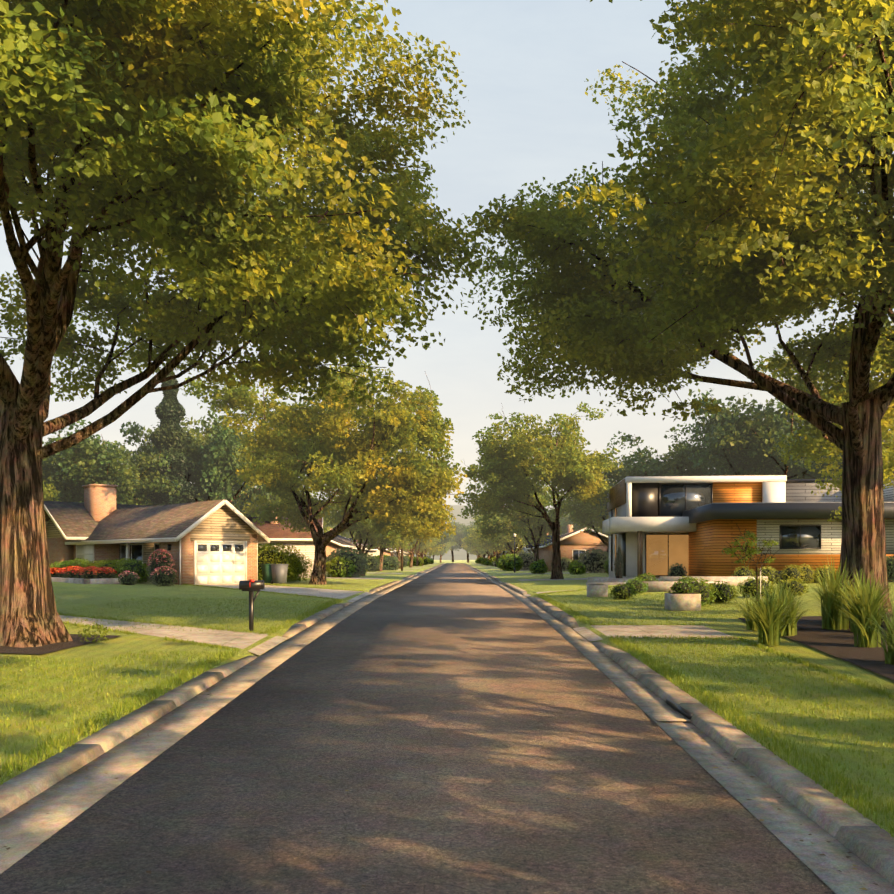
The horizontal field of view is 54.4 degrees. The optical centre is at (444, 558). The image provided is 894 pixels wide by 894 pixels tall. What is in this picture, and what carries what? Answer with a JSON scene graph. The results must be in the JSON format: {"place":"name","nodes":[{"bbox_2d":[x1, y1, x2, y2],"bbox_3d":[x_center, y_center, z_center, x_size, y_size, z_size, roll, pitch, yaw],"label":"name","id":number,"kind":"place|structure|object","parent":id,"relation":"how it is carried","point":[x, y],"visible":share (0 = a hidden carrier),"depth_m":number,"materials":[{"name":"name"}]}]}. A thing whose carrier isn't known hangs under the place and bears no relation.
{"place":"outdoors","nodes":[
{"label":"outdoors","id":0,"kind":"place"},
{"bbox_2d":[0,563,835,893],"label":"road asphalt","id":1,"kind":"structure","parent":0,"point":[410,789],"depth_m":7.91,"materials":[{"name":"grey asphalt"}]},
{"bbox_2d":[2,589,878,889],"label":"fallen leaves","id":2,"kind":"object","parent":1,"relation":"on","point":[488,759],"visible":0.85,"depth_m":8.96,"materials":[{"name":"brown plant"}]},
{"bbox_2d":[0,560,893,837],"bbox_3d":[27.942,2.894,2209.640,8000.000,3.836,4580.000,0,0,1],"label":"lawn","id":3,"kind":"structure","parent":0,"point":[67,596],"depth_m":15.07,"materials":[{"name":"green plant"}]},
{"bbox_2d":[43,480,59,524],"bbox_3d":[-28.339,-3.244,54.490,6.474,8.757,7.163,-4,-3,39],"label":"tree","id":4,"kind":"object","parent":3,"relation":"on","point":[46,494],"visible":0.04,"depth_m":54.93,"materials":[{"name":"green plant"}]},
{"bbox_2d":[0,634,118,653],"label":"mulch bed","id":5,"kind":"object","parent":3,"relation":"on","point":[53,647],"visible":0.5,"depth_m":16.45,"materials":[{"name":"brown soil"}]},
{"bbox_2d":[50,566,116,578],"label":"flowers","id":6,"kind":"object","parent":3,"relation":"on","point":[91,572],"depth_m":43.00,"materials":[{"name":"red plant"}]},
{"bbox_2d":[51,577,120,583],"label":"planter wall","id":7,"kind":"structure","parent":3,"relation":"on","point":[90,581],"depth_m":41.93,"materials":[{"name":"concrete"}]},
{"bbox_2d":[78,623,108,642],"bbox_3d":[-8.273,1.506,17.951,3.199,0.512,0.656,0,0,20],"label":"small plant","id":8,"kind":"object","parent":3,"relation":"on","point":[86,635],"visible":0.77,"depth_m":17.45,"materials":[{"name":"green plant"}]},
{"bbox_2d":[50,558,148,583],"bbox_3d":[-18.962,0.650,46.834,2.100,1.425,11.274,0,0,-44],"label":"hedge","id":9,"kind":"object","parent":3,"relation":"on","point":[120,566],"depth_m":43.81,"materials":[{"name":"green plant"}]},
{"bbox_2d":[54,440,150,504],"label":"tree","id":10,"kind":"object","parent":3,"relation":"on","point":[118,469],"depth_m":73.85,"materials":[{"name":"green plant"}]},
{"bbox_2d":[42,419,180,505],"bbox_3d":[-26.014,-4.351,61.500,13.992,11.016,13.832,0,0,2],"label":"tree","id":11,"kind":"object","parent":3,"relation":"on","point":[73,470],"visible":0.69,"depth_m":58.27,"materials":[{"name":"green plant"}]},
{"bbox_2d":[117,549,178,586],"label":"flowering bushes","id":12,"kind":"object","parent":3,"relation":"on","point":[161,572],"visible":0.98,"depth_m":41.16,"materials":[{"name":"green"}]},
{"bbox_2d":[44,484,270,584],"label":"brick ranch house","id":13,"kind":"structure","parent":3,"relation":"on","point":[211,542],"depth_m":46.02,"materials":[{"name":"brick"}]},
{"bbox_2d":[139,370,200,505],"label":"tall conifer","id":14,"kind":"object","parent":3,"relation":"on","point":[170,411],"visible":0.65,"depth_m":65.36,"materials":[{"name":"green plant"}]},
{"bbox_2d":[59,615,287,654],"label":"walk","id":15,"kind":"structure","parent":3,"relation":"on","point":[238,639],"depth_m":19.27,"materials":[{"name":"concrete"}]},
{"bbox_2d":[117,408,278,511],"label":"tree","id":16,"kind":"object","parent":3,"relation":"on","point":[216,461],"visible":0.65,"depth_m":67.31,"materials":[{"name":"green plant"}]},
{"bbox_2d":[147,487,260,516],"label":"tree","id":17,"kind":"object","parent":3,"relation":"on","point":[238,507],"depth_m":83.31,"materials":[{"name":"green plant"}]},
{"bbox_2d":[0,563,443,817],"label":"kerb","id":18,"kind":"structure","parent":3,"relation":"on","point":[17,791],"depth_m":9.78,"materials":[{"name":"concrete"}]},
{"bbox_2d":[0,563,445,873],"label":"gutter","id":19,"kind":"object","parent":3,"relation":"on","point":[76,794],"visible":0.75,"depth_m":9.09,"materials":[{"name":"concrete"}]},
{"bbox_2d":[0,0,493,647],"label":"tree","id":20,"kind":"object","parent":3,"relation":"on","point":[166,130],"visible":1,"depth_m":14.16,"materials":[{"name":"green plant"}]},
{"bbox_2d":[239,579,264,631],"bbox_3d":[-4.404,1.173,19.922,0.560,1.400,0.195,0,0,1],"label":"mailbox","id":21,"kind":"object","parent":3,"relation":"on","point":[251,586],"visible":0.96,"depth_m":19.88,"materials":[{"name":"black paint"}]},
{"bbox_2d":[261,564,288,583],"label":"trash cans","id":22,"kind":"object","parent":3,"relation":"on","point":[273,573],"visible":0.92,"depth_m":45.64,"materials":[{"name":"grey plastic"}]},
{"bbox_2d":[192,584,371,601],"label":"drive","id":23,"kind":"structure","parent":3,"relation":"on","point":[328,593],"depth_m":38.08,"materials":[{"name":"concrete"}]},
{"bbox_2d":[237,486,331,532],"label":"tree","id":24,"kind":"object","parent":3,"relation":"on","point":[251,508],"depth_m":76.28,"materials":[{"name":"green plant"}]},
{"bbox_2d":[246,508,323,576],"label":"house","id":25,"kind":"structure","parent":3,"relation":"on","point":[303,542],"depth_m":63.12,"materials":[{"name":"white paint"}]},
{"bbox_2d":[258,543,312,581],"bbox_3d":[-10.975,0.218,51.151,5.138,2.291,8.630,0,0,-44],"label":"tall hedge","id":26,"kind":"object","parent":3,"relation":"on","point":[268,553],"depth_m":48.49,"materials":[{"name":"green plant"}]},
{"bbox_2d":[180,351,466,584],"bbox_3d":[-6.346,-4.700,47.991,14.565,12.524,15.559,0,0,-28],"label":"tree","id":27,"kind":"object","parent":3,"relation":"on","point":[369,477],"visible":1,"depth_m":44.95,"materials":[{"name":"green plant"}]},
{"bbox_2d":[326,537,355,571],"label":"house","id":28,"kind":"structure","parent":3,"relation":"on","point":[334,544],"depth_m":85.97,"materials":[{"name":"brick"}]},
{"bbox_2d":[327,521,354,537],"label":"tree","id":29,"kind":"object","parent":3,"relation":"on","point":[348,535],"visible":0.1,"depth_m":187.85,"materials":[{"name":"green plant"}]},
{"bbox_2d":[330,529,370,553],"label":"house","id":30,"kind":"structure","parent":3,"relation":"on","point":[345,539],"depth_m":116.52,"materials":[{"name":"beige"}]},
{"bbox_2d":[301,577,404,580],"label":"drive","id":31,"kind":"structure","parent":3,"relation":"on","point":[355,578],"depth_m":62.71,"materials":[{"name":"concrete"}]},
{"bbox_2d":[321,488,402,575],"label":"tree","id":32,"kind":"object","parent":3,"relation":"on","point":[362,534],"visible":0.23,"depth_m":71.67,"materials":[{"name":"green plant"}]},
{"bbox_2d":[348,538,379,555],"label":"house","id":33,"kind":"structure","parent":3,"relation":"on","point":[375,552],"depth_m":133.98,"materials":[{"name":"white"}]},
{"bbox_2d":[353,526,413,570],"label":"tree","id":34,"kind":"object","parent":3,"relation":"on","point":[401,545],"visible":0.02,"depth_m":97.77,"materials":[{"name":"green plant"}]},
{"bbox_2d":[384,548,395,556],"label":"house","id":35,"kind":"structure","parent":3,"relation":"on","point":[386,553],"depth_m":158.28,"materials":[{"name":"brick"}]},
{"bbox_2d":[377,538,405,568],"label":"tree","id":36,"kind":"object","parent":3,"relation":"on","point":[398,556],"depth_m":122.51,"materials":[{"name":"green plant"}]},
{"bbox_2d":[389,547,403,556],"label":"house","id":37,"kind":"structure","parent":3,"relation":"on","point":[394,554],"depth_m":183.97,"materials":[{"name":"beige"}]},
{"bbox_2d":[314,373,504,570],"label":"utility poles and wires","id":38,"kind":"object","parent":3,"relation":"on","point":[402,548],"depth_m":103.78,"materials":[{"name":"brown wood"}]},
{"bbox_2d":[404,536,422,566],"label":"tree","id":39,"kind":"object","parent":3,"relation":"on","point":[411,555],"visible":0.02,"depth_m":141.85,"materials":[{"name":"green plant"}]},
{"bbox_2d":[410,536,430,565],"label":"tree","id":40,"kind":"object","parent":3,"relation":"on","point":[420,546],"visible":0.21,"depth_m":161.19,"materials":[{"name":"green plant"}]},
{"bbox_2d":[403,538,442,557],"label":"tree","id":41,"kind":"object","parent":3,"relation":"on","point":[431,550],"visible":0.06,"depth_m":177.28,"materials":[{"name":"green plant"}]},
{"bbox_2d":[433,543,445,562],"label":"tree","id":42,"kind":"object","parent":3,"relation":"on","point":[441,553],"visible":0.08,"depth_m":280.17,"materials":[{"name":"green plant"}]},
{"bbox_2d":[426,530,455,551],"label":"tree","id":43,"kind":"object","parent":3,"relation":"on","point":[447,539],"visible":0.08,"depth_m":241.56,"materials":[{"name":"green plant"}]},
{"bbox_2d":[439,537,457,562],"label":"tree","id":44,"kind":"object","parent":3,"relation":"on","point":[448,545],"visible":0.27,"depth_m":315.32,"materials":[{"name":"green plant"}]},
{"bbox_2d":[445,518,474,561],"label":"tree","id":45,"kind":"object","parent":3,"relation":"on","point":[458,525],"visible":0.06,"depth_m":432.61,"materials":[{"name":"green plant"}]},
{"bbox_2d":[451,521,474,562],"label":"tree","id":46,"kind":"object","parent":3,"relation":"on","point":[459,534],"visible":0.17,"depth_m":325.77,"materials":[{"name":"green plant"}]},
{"bbox_2d":[326,547,608,577],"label":"bushes","id":47,"kind":"object","parent":3,"relation":"on","point":[593,560],"depth_m":78.78,"materials":[{"name":"green plant"}]},
{"bbox_2d":[463,526,475,548],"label":"tree","id":48,"kind":"object","parent":3,"relation":"on","point":[465,530],"visible":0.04,"depth_m":230.87,"materials":[{"name":"green plant"}]},
{"bbox_2d":[461,539,480,556],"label":"tree","id":49,"kind":"object","parent":3,"relation":"on","point":[466,547],"visible":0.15,"depth_m":248.06,"materials":[{"name":"green plant"}]},
{"bbox_2d":[466,533,485,558],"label":"tree","id":50,"kind":"object","parent":3,"relation":"on","point":[475,549],"depth_m":220.69,"materials":[{"name":"green plant"}]},
{"bbox_2d":[463,524,492,559],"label":"tree","id":51,"kind":"object","parent":3,"relation":"on","point":[470,536],"visible":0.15,"depth_m":181.73,"materials":[{"name":"green plant"}]},
{"bbox_2d":[473,541,502,556],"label":"tree","id":52,"kind":"object","parent":3,"relation":"on","point":[490,554],"visible":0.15,"depth_m":164.51,"materials":[{"name":"green plant"}]},
{"bbox_2d":[471,513,506,566],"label":"tree","id":53,"kind":"object","parent":3,"relation":"on","point":[484,546],"visible":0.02,"depth_m":148.69,"materials":[{"name":"green plant"}]},
{"bbox_2d":[471,509,513,567],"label":"tree","id":54,"kind":"object","parent":3,"relation":"on","point":[478,517],"visible":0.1,"depth_m":129.12,"materials":[{"name":"green plant"}]},
{"bbox_2d":[474,512,531,553],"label":"tree","id":55,"kind":"object","parent":3,"relation":"on","point":[506,542],"visible":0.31,"depth_m":106.94,"materials":[{"name":"green plant"}]},
{"bbox_2d":[513,533,515,572],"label":"lamp post","id":56,"kind":"object","parent":3,"relation":"on","point":[514,535],"visible":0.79,"depth_m":89.69,"materials":[{"name":"metal"}]},
{"bbox_2d":[494,474,572,561],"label":"tree","id":57,"kind":"object","parent":3,"relation":"on","point":[538,529],"visible":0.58,"depth_m":82.94,"materials":[{"name":"green plant"}]},
{"bbox_2d":[520,533,551,552],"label":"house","id":58,"kind":"structure","parent":3,"relation":"on","point":[525,548],"depth_m":120.05,"materials":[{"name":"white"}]},
{"bbox_2d":[487,572,588,575],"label":"drive","id":59,"kind":"structure","parent":3,"relation":"on","point":[528,573],"depth_m":80.31,"materials":[{"name":"concrete"}]},
{"bbox_2d":[453,402,623,578],"bbox_3d":[6.461,-4.597,59.587,10.942,12.325,14.049,0,0,-24],"label":"tree","id":60,"kind":"object","parent":3,"relation":"on","point":[561,461],"visible":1,"depth_m":57.80,"materials":[{"name":"green plant"}]},
{"bbox_2d":[498,578,586,581],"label":"drive","id":61,"kind":"structure","parent":3,"relation":"on","point":[551,579],"depth_m":58.77,"materials":[{"name":"concrete"}]},
{"bbox_2d":[547,509,576,535],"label":"tree","id":62,"kind":"object","parent":3,"relation":"on","point":[567,517],"visible":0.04,"depth_m":168.70,"materials":[{"name":"green plant"}]},
{"bbox_2d":[524,587,611,596],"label":"driveway","id":63,"kind":"structure","parent":3,"relation":"on","point":[526,595],"depth_m":37.63,"materials":[{"name":"concrete"}]},
{"bbox_2d":[533,525,607,570],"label":"house","id":64,"kind":"structure","parent":3,"relation":"on","point":[575,544],"depth_m":91.63,"materials":[{"name":"brick"}]},
{"bbox_2d":[560,517,607,534],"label":"tree","id":65,"kind":"object","parent":3,"relation":"on","point":[564,522],"visible":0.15,"depth_m":166.25,"materials":[{"name":"green plant"}]},
{"bbox_2d":[562,482,609,571],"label":"tree","id":66,"kind":"object","parent":3,"relation":"on","point":[586,515],"visible":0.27,"depth_m":79.38,"materials":[{"name":"green plant"}]},
{"bbox_2d":[614,547,623,577],"bbox_3d":[9.416,0.397,46.902,0.554,2.126,0.532,0,0,1],"label":"dwarf conifer","id":67,"kind":"object","parent":3,"relation":"on","point":[618,568],"visible":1,"depth_m":46.80,"materials":[{"name":"green plant"}]},
{"bbox_2d":[572,625,736,640],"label":"drive","id":68,"kind":"structure","parent":3,"relation":"on","point":[613,631],"depth_m":19.87,"materials":[{"name":"concrete"}]},
{"bbox_2d":[454,0,893,626],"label":"tree","id":69,"kind":"object","parent":3,"relation":"on","point":[764,206],"visible":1,"depth_m":16.54,"materials":[{"name":"green plant"}]},
{"bbox_2d":[587,576,767,610],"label":"concrete planters","id":70,"kind":"object","parent":3,"relation":"on","point":[682,601],"visible":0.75,"depth_m":32.90,"materials":[{"name":"grey concrete"}]},
{"bbox_2d":[463,563,893,893],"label":"gutter","id":71,"kind":"object","parent":3,"relation":"on","point":[786,828],"visible":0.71,"depth_m":7.79,"materials":[{"name":"concrete"}]},
{"bbox_2d":[464,563,893,884],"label":"kerb","id":72,"kind":"structure","parent":3,"relation":"on","point":[867,841],"depth_m":8.39,"materials":[{"name":"concrete"}]},
{"bbox_2d":[596,423,776,519],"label":"tree","id":73,"kind":"object","parent":3,"relation":"on","point":[678,464],"visible":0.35,"depth_m":69.04,"materials":[{"name":"green plant"}]},
{"bbox_2d":[610,573,808,606],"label":"bushes","id":74,"kind":"object","parent":3,"relation":"on","point":[718,592],"visible":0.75,"depth_m":30.31,"materials":[{"name":"green plant"}]},
{"bbox_2d":[586,471,893,584],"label":"modern house","id":75,"kind":"structure","parent":3,"relation":"on","point":[657,527],"depth_m":48.13,"materials":[{"name":"wood"}]},
{"bbox_2d":[721,523,779,600],"bbox_3d":[10.236,0.175,28.972,1.471,2.750,1.615,0,0,-41],"label":"young tree","id":76,"kind":"object","parent":3,"relation":"on","point":[748,552],"visible":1,"depth_m":28.89,"materials":[{"name":"green plant"}]},
{"bbox_2d":[739,584,804,645],"bbox_3d":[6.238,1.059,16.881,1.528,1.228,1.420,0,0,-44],"label":"ornamental grass","id":77,"kind":"object","parent":3,"relation":"on","point":[763,625],"depth_m":16.82,"materials":[{"name":"green plant"}]},
{"bbox_2d":[667,555,893,581],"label":"house shrubs","id":78,"kind":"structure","parent":3,"relation":"on","point":[677,570],"depth_m":45.74,"materials":[{"name":"green plant"}]},
{"bbox_2d":[731,563,835,583],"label":"shrubs","id":79,"kind":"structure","parent":3,"relation":"on","point":[789,572],"depth_m":41.88,"materials":[{"name":"green plant"}]},
{"bbox_2d":[687,350,893,478],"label":"tree","id":80,"kind":"object","parent":3,"relation":"on","point":[744,444],"visible":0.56,"depth_m":62.39,"materials":[{"name":"green plant"}]},
{"bbox_2d":[738,616,893,679],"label":"mulch bed","id":81,"kind":"object","parent":3,"relation":"on","point":[811,632],"visible":0.38,"depth_m":16.59,"materials":[{"name":"brown soil"}]},
{"bbox_2d":[751,585,814,635],"bbox_3d":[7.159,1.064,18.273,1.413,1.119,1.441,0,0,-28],"label":"ornamental grass","id":82,"kind":"object","parent":81,"relation":"on","point":[793,627],"depth_m":18.17,"materials":[{"name":"green plant"}]},
{"bbox_2d":[754,577,811,606],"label":"ornamental grass","id":83,"kind":"object","parent":81,"relation":"on","point":[779,580],"depth_m":19.97,"materials":[{"name":"green plant"}]},
{"bbox_2d":[779,552,866,629],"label":"ornamental grass","id":84,"kind":"object","parent":81,"relation":"on","point":[831,620],"depth_m":19.19,"materials":[{"name":"green plant"}]},
{"bbox_2d":[815,569,893,647],"bbox_3d":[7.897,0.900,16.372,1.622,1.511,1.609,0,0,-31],"label":"ornamental grass","id":85,"kind":"object","parent":81,"relation":"on","point":[872,607],"depth_m":16.18,"materials":[{"name":"green plant"}]},
{"bbox_2d":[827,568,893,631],"bbox_3d":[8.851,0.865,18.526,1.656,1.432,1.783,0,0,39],"label":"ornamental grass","id":86,"kind":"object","parent":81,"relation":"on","point":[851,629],"depth_m":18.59,"materials":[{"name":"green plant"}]},
{"bbox_2d":[856,596,893,664],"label":"ornamental grass","id":87,"kind":"object","parent":81,"relation":"on","point":[889,639],"depth_m":14.15,"materials":[{"name":"green plant"}]},
{"bbox_2d":[882,431,893,445],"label":"tree","id":88,"kind":"object","parent":3,"relation":"on","point":[885,441],"depth_m":58.50,"materials":[{"name":"green plant"}]},
{"bbox_2d":[0,0,893,511],"label":"sky","id":89,"kind":"structure","parent":0,"point":[524,66],"materials":[{"name":"blue"}]},
{"bbox_2d":[414,505,511,559],"bbox_3d":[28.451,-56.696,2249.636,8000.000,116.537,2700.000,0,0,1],"label":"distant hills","id":90,"kind":"structure","parent":0,"point":[460,554],"depth_m":1102.52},
{"bbox_2d":[731,594,761,630],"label":"ornamental grass","id":91,"kind":"object","parent":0,"point":[750,625],"depth_m":19.49,"materials":[{"name":"green plant"}]}
]}

